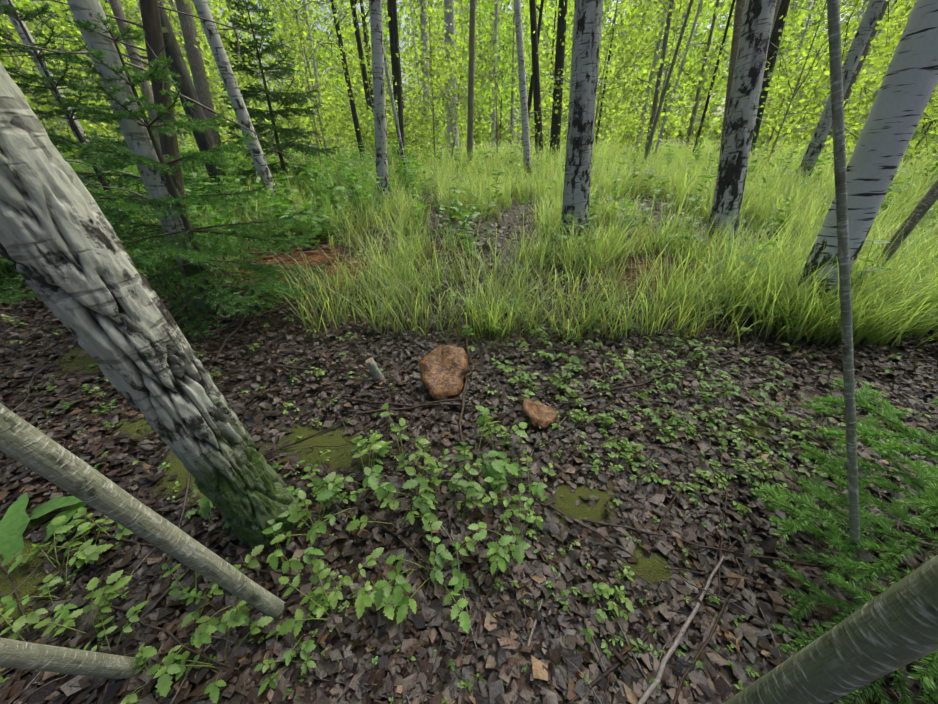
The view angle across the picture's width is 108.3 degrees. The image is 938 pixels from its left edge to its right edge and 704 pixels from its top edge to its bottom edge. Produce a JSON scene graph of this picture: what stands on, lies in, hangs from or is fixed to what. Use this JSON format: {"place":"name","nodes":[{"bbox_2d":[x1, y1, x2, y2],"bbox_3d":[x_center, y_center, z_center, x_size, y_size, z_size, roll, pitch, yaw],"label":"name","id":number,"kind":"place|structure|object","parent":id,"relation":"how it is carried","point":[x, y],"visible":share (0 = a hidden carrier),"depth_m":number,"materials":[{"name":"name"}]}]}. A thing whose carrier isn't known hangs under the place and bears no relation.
{"place":"outdoors","nodes":[
{"label":"outdoors","id":0,"kind":"place"},
{"bbox_2d":[0,133,937,703],"bbox_3d":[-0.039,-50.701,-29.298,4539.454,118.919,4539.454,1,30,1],"label":"ground","id":1,"kind":"structure","parent":0,"point":[564,497],"depth_m":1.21,"materials":[{"name":"brown plant"}]},
{"bbox_2d":[0,175,85,308],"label":"young spruce tree","id":2,"kind":"object","parent":1,"relation":"on","point":[19,296],"visible":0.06,"depth_m":2.12,"materials":[{"name":"green plant"}]},
{"bbox_2d":[0,0,107,154],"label":"tree","id":3,"kind":"object","parent":1,"relation":"on","point":[62,20],"visible":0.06,"depth_m":7.99,"materials":[{"name":"green plant"}]},
{"bbox_2d":[1,0,111,186],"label":"tree","id":4,"kind":"object","parent":1,"relation":"on","point":[17,26],"visible":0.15,"depth_m":3.69,"materials":[{"name":"grey plant"}]},
{"bbox_2d":[0,14,121,168],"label":"tree","id":5,"kind":"object","parent":1,"relation":"on","point":[60,124],"visible":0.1,"depth_m":6.91,"materials":[{"name":"green plant"}]},
{"bbox_2d":[0,638,138,679],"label":"sapling tree","id":6,"kind":"object","parent":1,"relation":"on","point":[29,655],"visible":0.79,"depth_m":0.51,"materials":[{"name":"grey plant"}]},
{"bbox_2d":[1,0,147,134],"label":"tree","id":7,"kind":"object","parent":1,"relation":"on","point":[60,12],"visible":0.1,"depth_m":7.36,"materials":[{"name":"green plant"}]},
{"bbox_2d":[0,0,156,167],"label":"tree","id":8,"kind":"object","parent":1,"relation":"on","point":[16,37],"visible":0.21,"depth_m":7.15,"materials":[{"name":"green plant"}]},
{"bbox_2d":[0,0,227,259],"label":"young spruce tree","id":9,"kind":"object","parent":1,"relation":"on","point":[51,85],"visible":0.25,"depth_m":2.56,"materials":[{"name":"green plant"}]},
{"bbox_2d":[41,42,190,168],"bbox_3d":[-7.547,-4.796,7.234,2.577,3.877,2.254,1,30,1],"label":"bush","id":10,"kind":"object","parent":1,"relation":"on","point":[104,127],"visible":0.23,"depth_m":6.99,"materials":[{"name":"green plant"}]},
{"bbox_2d":[109,0,159,141],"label":"tree","id":11,"kind":"object","parent":1,"relation":"on","point":[117,9],"visible":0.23,"depth_m":5.13,"materials":[{"name":"brown plant"}]},
{"bbox_2d":[67,0,215,314],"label":"tree trunk","id":12,"kind":"object","parent":1,"relation":"on","point":[137,138],"visible":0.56,"depth_m":1.56,"materials":[{"name":"grey plant"}]},
{"bbox_2d":[0,403,285,618],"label":"sapling tree","id":13,"kind":"object","parent":1,"relation":"on","point":[29,445],"visible":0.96,"depth_m":0.41,"materials":[{"name":"grey plant"}]},
{"bbox_2d":[0,62,300,549],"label":"tree trunk","id":14,"kind":"object","parent":1,"relation":"on","point":[62,248],"visible":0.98,"depth_m":0.51,"materials":[{"name":"grey plant"}]},
{"bbox_2d":[0,12,338,368],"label":"young spruce tree","id":15,"kind":"object","parent":1,"relation":"on","point":[153,252],"visible":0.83,"depth_m":1.62,"materials":[{"name":"green plant"}]},
{"bbox_2d":[1,0,346,275],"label":"dead spruce branches","id":16,"kind":"object","parent":1,"relation":"on","point":[151,26],"visible":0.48,"depth_m":2.02,"materials":[{"name":"wood"}]},
{"bbox_2d":[117,0,258,149],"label":"tree","id":17,"kind":"object","parent":1,"relation":"on","point":[181,39],"visible":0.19,"depth_m":9.32,"materials":[{"name":"green plant"}]},
{"bbox_2d":[158,0,237,206],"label":"tree","id":18,"kind":"object","parent":1,"relation":"on","point":[205,141],"visible":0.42,"depth_m":3.91,"materials":[{"name":"brown plant"}]},
{"bbox_2d":[175,0,228,177],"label":"tree","id":19,"kind":"object","parent":1,"relation":"on","point":[194,54],"visible":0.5,"depth_m":4.56,"materials":[{"name":"grey plant"}]},
{"bbox_2d":[131,0,326,211],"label":"tree","id":20,"kind":"object","parent":1,"relation":"on","point":[213,40],"visible":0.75,"depth_m":3.70,"materials":[{"name":"grey plant"}]},
{"bbox_2d":[172,1,296,173],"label":"tree","id":21,"kind":"object","parent":1,"relation":"on","point":[216,82],"visible":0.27,"depth_m":6.55,"materials":[{"name":"green plant"}]},
{"bbox_2d":[184,0,320,140],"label":"tree","id":22,"kind":"object","parent":1,"relation":"on","point":[243,75],"visible":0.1,"depth_m":11.78,"materials":[{"name":"green plant"}]},
{"bbox_2d":[216,0,339,197],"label":"young spruce tree","id":23,"kind":"object","parent":1,"relation":"on","point":[253,94],"visible":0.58,"depth_m":4.97,"materials":[{"name":"green plant"}]},
{"bbox_2d":[198,0,372,173],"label":"tree","id":24,"kind":"object","parent":1,"relation":"on","point":[301,40],"visible":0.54,"depth_m":6.66,"materials":[{"name":"green plant"}]},
{"bbox_2d":[216,0,365,160],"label":"tree","id":25,"kind":"object","parent":1,"relation":"on","point":[262,3],"visible":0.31,"depth_m":8.97,"materials":[{"name":"green plant"}]},
{"bbox_2d":[215,0,367,177],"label":"tree","id":26,"kind":"object","parent":1,"relation":"on","point":[310,49],"visible":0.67,"depth_m":7.07,"materials":[{"name":"green plant"}]},
{"bbox_2d":[265,1,326,144],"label":"tree","id":27,"kind":"object","parent":1,"relation":"on","point":[286,48],"visible":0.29,"depth_m":23.61,"materials":[{"name":"green plant"}]},
{"bbox_2d":[230,0,391,140],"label":"tree","id":28,"kind":"object","parent":1,"relation":"on","point":[322,35],"visible":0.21,"depth_m":20.70,"materials":[{"name":"green plant"}]},
{"bbox_2d":[290,47,354,147],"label":"tree","id":29,"kind":"object","parent":1,"relation":"on","point":[326,93],"visible":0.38,"depth_m":18.73,"materials":[{"name":"green plant"}]},
{"bbox_2d":[248,0,407,155],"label":"alder tree","id":30,"kind":"object","parent":1,"relation":"on","point":[391,30],"visible":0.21,"depth_m":9.84,"materials":[{"name":"black plant"}]},
{"bbox_2d":[310,63,372,161],"bbox_3d":[-4.422,-7.755,11.567,2.488,3.734,3.156,-4,26,-10],"label":"bush","id":31,"kind":"object","parent":1,"relation":"on","point":[343,122],"visible":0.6,"depth_m":11.52,"materials":[{"name":"green plant"}]},
{"bbox_2d":[293,0,408,165],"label":"alder tree","id":32,"kind":"object","parent":1,"relation":"on","point":[354,114],"visible":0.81,"depth_m":9.98,"materials":[{"name":"black plant"}]},
{"bbox_2d":[314,0,391,115],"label":"tree","id":33,"kind":"object","parent":1,"relation":"on","point":[354,79],"visible":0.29,"depth_m":17.65,"materials":[{"name":"green plant"}]},
{"bbox_2d":[292,0,434,108],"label":"tree","id":34,"kind":"object","parent":1,"relation":"on","point":[363,22],"visible":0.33,"depth_m":14.56,"materials":[{"name":"green plant"}]},
{"bbox_2d":[343,58,396,159],"bbox_3d":[-3.293,-7.947,11.422,1.800,3.248,1.776,11,30,22],"label":"bush","id":35,"kind":"object","parent":1,"relation":"on","point":[367,127],"visible":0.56,"depth_m":11.32,"materials":[{"name":"green plant"}]},
{"bbox_2d":[299,0,441,133],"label":"alder tree","id":36,"kind":"object","parent":1,"relation":"on","point":[360,49],"visible":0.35,"depth_m":11.03,"materials":[{"name":"black plant"}]},
{"bbox_2d":[328,3,464,158],"bbox_3d":[-2.466,-8.884,11.621,3.898,5.178,4.816,-14,29,-32],"label":"tree","id":37,"kind":"object","parent":1,"relation":"on","point":[388,55],"visible":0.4,"depth_m":11.54,"materials":[{"name":"green plant"}]},
{"bbox_2d":[392,0,404,159],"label":"tree","id":38,"kind":"object","parent":1,"relation":"on","point":[398,71],"visible":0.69,"depth_m":8.02,"materials":[{"name":"black plant"}]},
{"bbox_2d":[386,58,450,160],"bbox_3d":[-1.587,-6.594,9.638,2.011,3.589,2.278,23,45,39],"label":"bush","id":39,"kind":"object","parent":1,"relation":"on","point":[408,125],"visible":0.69,"depth_m":9.55,"materials":[{"name":"green plant"}]},
{"bbox_2d":[366,0,485,103],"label":"tree","id":40,"kind":"object","parent":1,"relation":"on","point":[418,32],"visible":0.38,"depth_m":18.28,"materials":[{"name":"green plant"}]},
{"bbox_2d":[373,18,486,149],"bbox_3d":[-1.448,-11.134,15.325,5.914,5.593,3.721,-15,33,-24],"label":"tree","id":41,"kind":"object","parent":1,"relation":"on","point":[434,60],"visible":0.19,"depth_m":14.68,"materials":[{"name":"green plant"}]},
{"bbox_2d":[301,0,564,215],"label":"tree","id":42,"kind":"object","parent":1,"relation":"on","point":[377,42],"visible":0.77,"depth_m":4.00,"materials":[{"name":"grey plant"}]},
{"bbox_2d":[365,0,505,157],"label":"white birch tree","id":43,"kind":"object","parent":1,"relation":"on","point":[448,18],"visible":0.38,"depth_m":11.13,"materials":[{"name":"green plant"}]},
{"bbox_2d":[358,0,514,154],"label":"white birch tree","id":44,"kind":"object","parent":1,"relation":"on","point":[422,22],"visible":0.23,"depth_m":10.21,"materials":[{"name":"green plant"}]},
{"bbox_2d":[418,345,468,400],"bbox_3d":[-0.107,0.095,1.385,0.222,0.139,0.256,19,58,15],"label":"rock","id":45,"kind":"object","parent":1,"relation":"on","point":[444,370],"visible":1,"depth_m":1.34,"materials":[{"name":"brown stone"}]},
{"bbox_2d":[388,0,499,158],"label":"tree","id":46,"kind":"object","parent":1,"relation":"on","point":[431,69],"visible":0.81,"depth_m":8.73,"materials":[{"name":"green plant"}]},
{"bbox_2d":[218,234,701,304],"bbox_3d":[-0.009,-0.721,2.682,3.940,0.146,1.626,1,30,1],"label":"needle","id":47,"kind":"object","parent":1,"relation":"on","point":[312,255],"depth_m":2.63,"materials":[{"name":"brown plant"}]},
{"bbox_2d":[387,1,536,161],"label":"tree","id":48,"kind":"object","parent":1,"relation":"on","point":[449,102],"visible":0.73,"depth_m":9.08,"materials":[{"name":"green plant"}]},
{"bbox_2d":[401,0,527,149],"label":"tree","id":49,"kind":"object","parent":1,"relation":"on","point":[495,38],"visible":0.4,"depth_m":13.00,"materials":[{"name":"grey plant"}]},
{"bbox_2d":[0,220,937,703],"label":"plants","id":50,"kind":"object","parent":1,"relation":"on","point":[14,522],"depth_m":0.83,"materials":[{"name":"green plant"}]},
{"bbox_2d":[0,133,937,348],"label":"grass","id":51,"kind":"structure","parent":1,"relation":"on","point":[898,295],"depth_m":2.32,"materials":[{"name":"green plant"}]},
{"bbox_2d":[0,227,937,703],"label":"twigs","id":52,"kind":"object","parent":1,"relation":"on","point":[648,691],"visible":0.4,"depth_m":0.89,"materials":[{"name":"brown wood"}]},
{"bbox_2d":[0,137,937,326],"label":"tall herbs","id":53,"kind":"object","parent":1,"relation":"on","point":[281,209],"depth_m":3.75,"materials":[{"name":"green plant"}]},
{"bbox_2d":[466,0,475,168],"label":"tree","id":54,"kind":"object","parent":1,"relation":"on","point":[471,77],"visible":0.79,"depth_m":7.59,"materials":[{"name":"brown plant"}]},
{"bbox_2d":[432,0,510,143],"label":"tree","id":55,"kind":"object","parent":1,"relation":"on","point":[468,12],"visible":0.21,"depth_m":22.61,"materials":[{"name":"green plant"}]},
{"bbox_2d":[387,23,567,163],"bbox_3d":[0.636,-6.532,9.511,5.576,4.494,2.894,-11,32,-18],"label":"tree","id":56,"kind":"object","parent":1,"relation":"on","point":[478,122],"visible":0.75,"depth_m":9.28,"materials":[{"name":"green plant"}]},
{"bbox_2d":[433,0,540,146],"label":"tree","id":57,"kind":"object","parent":1,"relation":"on","point":[509,42],"visible":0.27,"depth_m":20.93,"materials":[{"name":"green plant"}]},
{"bbox_2d":[457,0,553,133],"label":"tree","id":58,"kind":"object","parent":1,"relation":"on","point":[507,96],"visible":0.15,"depth_m":25.97,"materials":[{"name":"green plant"}]},
{"bbox_2d":[478,0,547,159],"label":"alder tree","id":59,"kind":"object","parent":1,"relation":"on","point":[535,65],"visible":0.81,"depth_m":10.60,"materials":[{"name":"grey plant"}]},
{"bbox_2d":[488,0,556,148],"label":"tree","id":60,"kind":"object","parent":1,"relation":"on","point":[527,12],"visible":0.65,"depth_m":15.71,"materials":[{"name":"green plant"}]},
{"bbox_2d":[503,0,567,161],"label":"alder tree","id":61,"kind":"object","parent":1,"relation":"on","point":[559,65],"visible":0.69,"depth_m":9.93,"materials":[{"name":"black plant"}]},
{"bbox_2d":[522,398,556,428],"bbox_3d":[0.239,0.231,1.208,0.139,0.079,0.114,13,45,-17],"label":"rock","id":62,"kind":"object","parent":1,"relation":"on","point":[538,414],"visible":1,"depth_m":1.18,"materials":[{"name":"brown stone"}]},
{"bbox_2d":[509,0,573,102],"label":"tree","id":63,"kind":"object","parent":1,"relation":"on","point":[548,60],"visible":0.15,"depth_m":29.36,"materials":[{"name":"green plant"}]},
{"bbox_2d":[500,0,612,146],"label":"tree","id":64,"kind":"object","parent":1,"relation":"on","point":[551,44],"visible":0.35,"depth_m":22.27,"materials":[{"name":"green plant"}]},
{"bbox_2d":[510,69,618,150],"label":"tree","id":65,"kind":"object","parent":1,"relation":"on","point":[544,122],"visible":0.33,"depth_m":14.23,"materials":[{"name":"green plant"}]},
{"bbox_2d":[507,0,628,178],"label":"tree","id":66,"kind":"object","parent":1,"relation":"on","point":[522,89],"visible":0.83,"depth_m":6.92,"materials":[{"name":"grey plant"}]},
{"bbox_2d":[560,0,602,246],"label":"birch tree","id":67,"kind":"object","parent":1,"relation":"on","point":[587,29],"visible":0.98,"depth_m":2.76,"materials":[{"name":"grey plant"}]},
{"bbox_2d":[539,0,691,150],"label":"tree","id":68,"kind":"object","parent":1,"relation":"on","point":[631,16],"visible":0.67,"depth_m":8.27,"materials":[{"name":"green plant"}]},
{"bbox_2d":[599,0,650,143],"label":"tree","id":69,"kind":"object","parent":1,"relation":"on","point":[629,33],"visible":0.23,"depth_m":24.38,"materials":[{"name":"green plant"}]},
{"bbox_2d":[522,0,729,143],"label":"tree","id":70,"kind":"object","parent":1,"relation":"on","point":[625,26],"visible":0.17,"depth_m":14.47,"materials":[{"name":"green plant"}]},
{"bbox_2d":[607,82,664,151],"bbox_3d":[7.215,-9.656,14.352,2.521,3.602,2.142,8,31,13],"label":"bush","id":71,"kind":"object","parent":1,"relation":"on","point":[631,137],"visible":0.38,"depth_m":14.25,"materials":[{"name":"green plant"}]},
{"bbox_2d":[556,0,732,160],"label":"tree","id":72,"kind":"object","parent":1,"relation":"on","point":[656,57],"visible":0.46,"depth_m":10.45,"materials":[{"name":"green plant"}]},
{"bbox_2d":[593,3,714,143],"bbox_3d":[7.469,-11.371,14.455,4.075,5.501,2.907,11,36,13],"label":"tree","id":73,"kind":"object","parent":1,"relation":"on","point":[688,31],"visible":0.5,"depth_m":13.81,"materials":[{"name":"green plant"}]},
{"bbox_2d":[643,0,673,156],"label":"tree","id":74,"kind":"object","parent":1,"relation":"on","point":[664,47],"visible":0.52,"depth_m":8.94,"materials":[{"name":"grey plant"}]},
{"bbox_2d":[563,0,769,162],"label":"tree","id":75,"kind":"object","parent":1,"relation":"on","point":[648,94],"visible":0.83,"depth_m":8.91,"materials":[{"name":"green plant"}]},
{"bbox_2d":[602,0,731,158],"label":"tree","id":76,"kind":"object","parent":1,"relation":"on","point":[696,15],"visible":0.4,"depth_m":9.96,"materials":[{"name":"grey plant"}]},
{"bbox_2d":[612,0,722,111],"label":"tree","id":77,"kind":"object","parent":1,"relation":"on","point":[680,55],"visible":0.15,"depth_m":23.04,"materials":[{"name":"green plant"}]},
{"bbox_2d":[642,0,693,163],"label":"tree","id":78,"kind":"object","parent":1,"relation":"on","point":[668,78],"visible":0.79,"depth_m":7.42,"materials":[{"name":"grey plant"}]},
{"bbox_2d":[658,0,735,132],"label":"tree","id":79,"kind":"object","parent":1,"relation":"on","point":[694,69],"visible":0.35,"depth_m":21.54,"materials":[{"name":"green plant"}]},
{"bbox_2d":[670,61,724,140],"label":"tree","id":80,"kind":"object","parent":1,"relation":"on","point":[699,114],"visible":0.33,"depth_m":24.19,"materials":[{"name":"green plant"}]},
{"bbox_2d":[608,0,848,150],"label":"tree","id":81,"kind":"object","parent":1,"relation":"on","point":[702,70],"visible":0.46,"depth_m":12.07,"materials":[{"name":"brown plant"}]},
{"bbox_2d":[719,0,744,158],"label":"birch tree","id":82,"kind":"object","parent":1,"relation":"on","point":[739,9],"visible":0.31,"depth_m":2.45,"materials":[{"name":"grey plant"}]},
{"bbox_2d":[704,0,776,255],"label":"birch tree","id":83,"kind":"object","parent":1,"relation":"on","point":[752,51],"visible":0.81,"depth_m":2.41,"materials":[{"name":"grey plant"}]},
{"bbox_2d":[710,0,789,158],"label":"alder tree","id":84,"kind":"object","parent":1,"relation":"on","point":[779,23],"visible":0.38,"depth_m":8.93,"materials":[{"name":"black plant"}]},
{"bbox_2d":[612,0,900,151],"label":"tree","id":85,"kind":"object","parent":1,"relation":"on","point":[716,13],"visible":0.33,"depth_m":10.15,"materials":[{"name":"green plant"}]},
{"bbox_2d":[672,0,850,144],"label":"tree","id":86,"kind":"object","parent":1,"relation":"on","point":[786,31],"visible":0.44,"depth_m":13.72,"materials":[{"name":"green plant"}]},
{"bbox_2d":[709,7,846,147],"bbox_3d":[11.268,-9.331,12.635,3.724,4.615,3.251,-16,34,-26],"label":"tree","id":87,"kind":"object","parent":1,"relation":"on","point":[806,97],"visible":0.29,"depth_m":12.19,"materials":[{"name":"green plant"}]},
{"bbox_2d":[707,0,862,89],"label":"tree","id":88,"kind":"object","parent":1,"relation":"on","point":[790,24],"visible":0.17,"depth_m":15.69,"materials":[{"name":"green plant"}]},
{"bbox_2d":[662,0,912,166],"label":"tree","id":89,"kind":"object","parent":1,"relation":"on","point":[828,91],"visible":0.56,"depth_m":6.85,"materials":[{"name":"green plant"}]},
{"bbox_2d":[756,34,852,158],"bbox_3d":[9.875,-7.615,11.166,3.593,3.848,2.644,24,44,40],"label":"tree","id":90,"kind":"object","parent":1,"relation":"on","point":[779,109],"visible":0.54,"depth_m":10.59,"materials":[{"name":"green plant"}]},
{"bbox_2d":[773,39,853,142],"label":"tree","id":91,"kind":"object","parent":1,"relation":"on","point":[819,89],"visible":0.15,"depth_m":13.67,"materials":[{"name":"green plant"}]},
{"bbox_2d":[722,555,937,703],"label":"sapling tree","id":92,"kind":"object","parent":1,"relation":"on","point":[894,627],"visible":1,"depth_m":0.20,"materials":[{"name":"grey plant"}]},
{"bbox_2d":[781,0,889,157],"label":"trunk","id":93,"kind":"object","parent":1,"relation":"on","point":[864,54],"visible":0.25,"depth_m":8.83,"materials":[{"name":"brown plant"}]},
{"bbox_2d":[769,10,904,149],"bbox_3d":[14.587,-9.496,13.373,4.353,5.971,4.506,23,37,34],"label":"tree","id":94,"kind":"object","parent":1,"relation":"on","point":[815,108],"visible":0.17,"depth_m":12.79,"materials":[{"name":"green plant"}]},
{"bbox_2d":[750,377,937,703],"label":"young spruce tree","id":95,"kind":"object","parent":1,"relation":"on","point":[925,482],"visible":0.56,"depth_m":0.73,"materials":[{"name":"green plant"}]},
{"bbox_2d":[827,0,862,606],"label":"thin sapling","id":96,"kind":"object","parent":1,"relation":"on","point":[835,54],"visible":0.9,"depth_m":0.55,"materials":[{"name":"grey plant"}]},
{"bbox_2d":[754,0,935,168],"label":"tree","id":97,"kind":"object","parent":1,"relation":"on","point":[877,60],"visible":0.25,"depth_m":7.40,"materials":[{"name":"green plant"}]},
{"bbox_2d":[795,0,902,182],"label":"tree","id":98,"kind":"object","parent":1,"relation":"on","point":[853,56],"visible":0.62,"depth_m":4.75,"materials":[{"name":"grey plant"}]},
{"bbox_2d":[803,2,910,153],"bbox_3d":[12.614,-8.133,10.410,2.546,4.706,2.993,19,35,29],"label":"tree","id":99,"kind":"object","parent":1,"relation":"on","point":[873,55],"visible":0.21,"depth_m":10.19,"materials":[{"name":"green plant"}]},
{"bbox_2d":[805,0,912,113],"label":"tree","id":100,"kind":"object","parent":1,"relation":"on","point":[909,7],"visible":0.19,"depth_m":12.60,"materials":[{"name":"green plant"}]},
{"bbox_2d":[793,0,937,325],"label":"white birch tree","id":101,"kind":"object","parent":1,"relation":"on","point":[906,88],"visible":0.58,"depth_m":1.46,"materials":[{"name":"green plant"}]},
{"bbox_2d":[800,9,937,162],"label":"bush","id":102,"kind":"object","parent":1,"relation":"on","point":[852,118],"visible":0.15,"depth_m":7.47,"materials":[{"name":"green plant"}]},
{"bbox_2d":[827,54,937,174],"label":"tree","id":103,"kind":"object","parent":1,"relation":"on","point":[920,130],"visible":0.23,"depth_m":6.35,"materials":[{"name":"green plant"}]},
{"bbox_2d":[857,179,937,286],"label":"leaning sapling","id":104,"kind":"object","parent":1,"relation":"on","point":[923,206],"visible":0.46,"depth_m":1.76,"materials":[{"name":"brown plant"}]},
{"bbox_2d":[31,0,911,132],"label":"sky","id":105,"kind":"structure","parent":0,"point":[358,6],"materials":[{"name":"white"}]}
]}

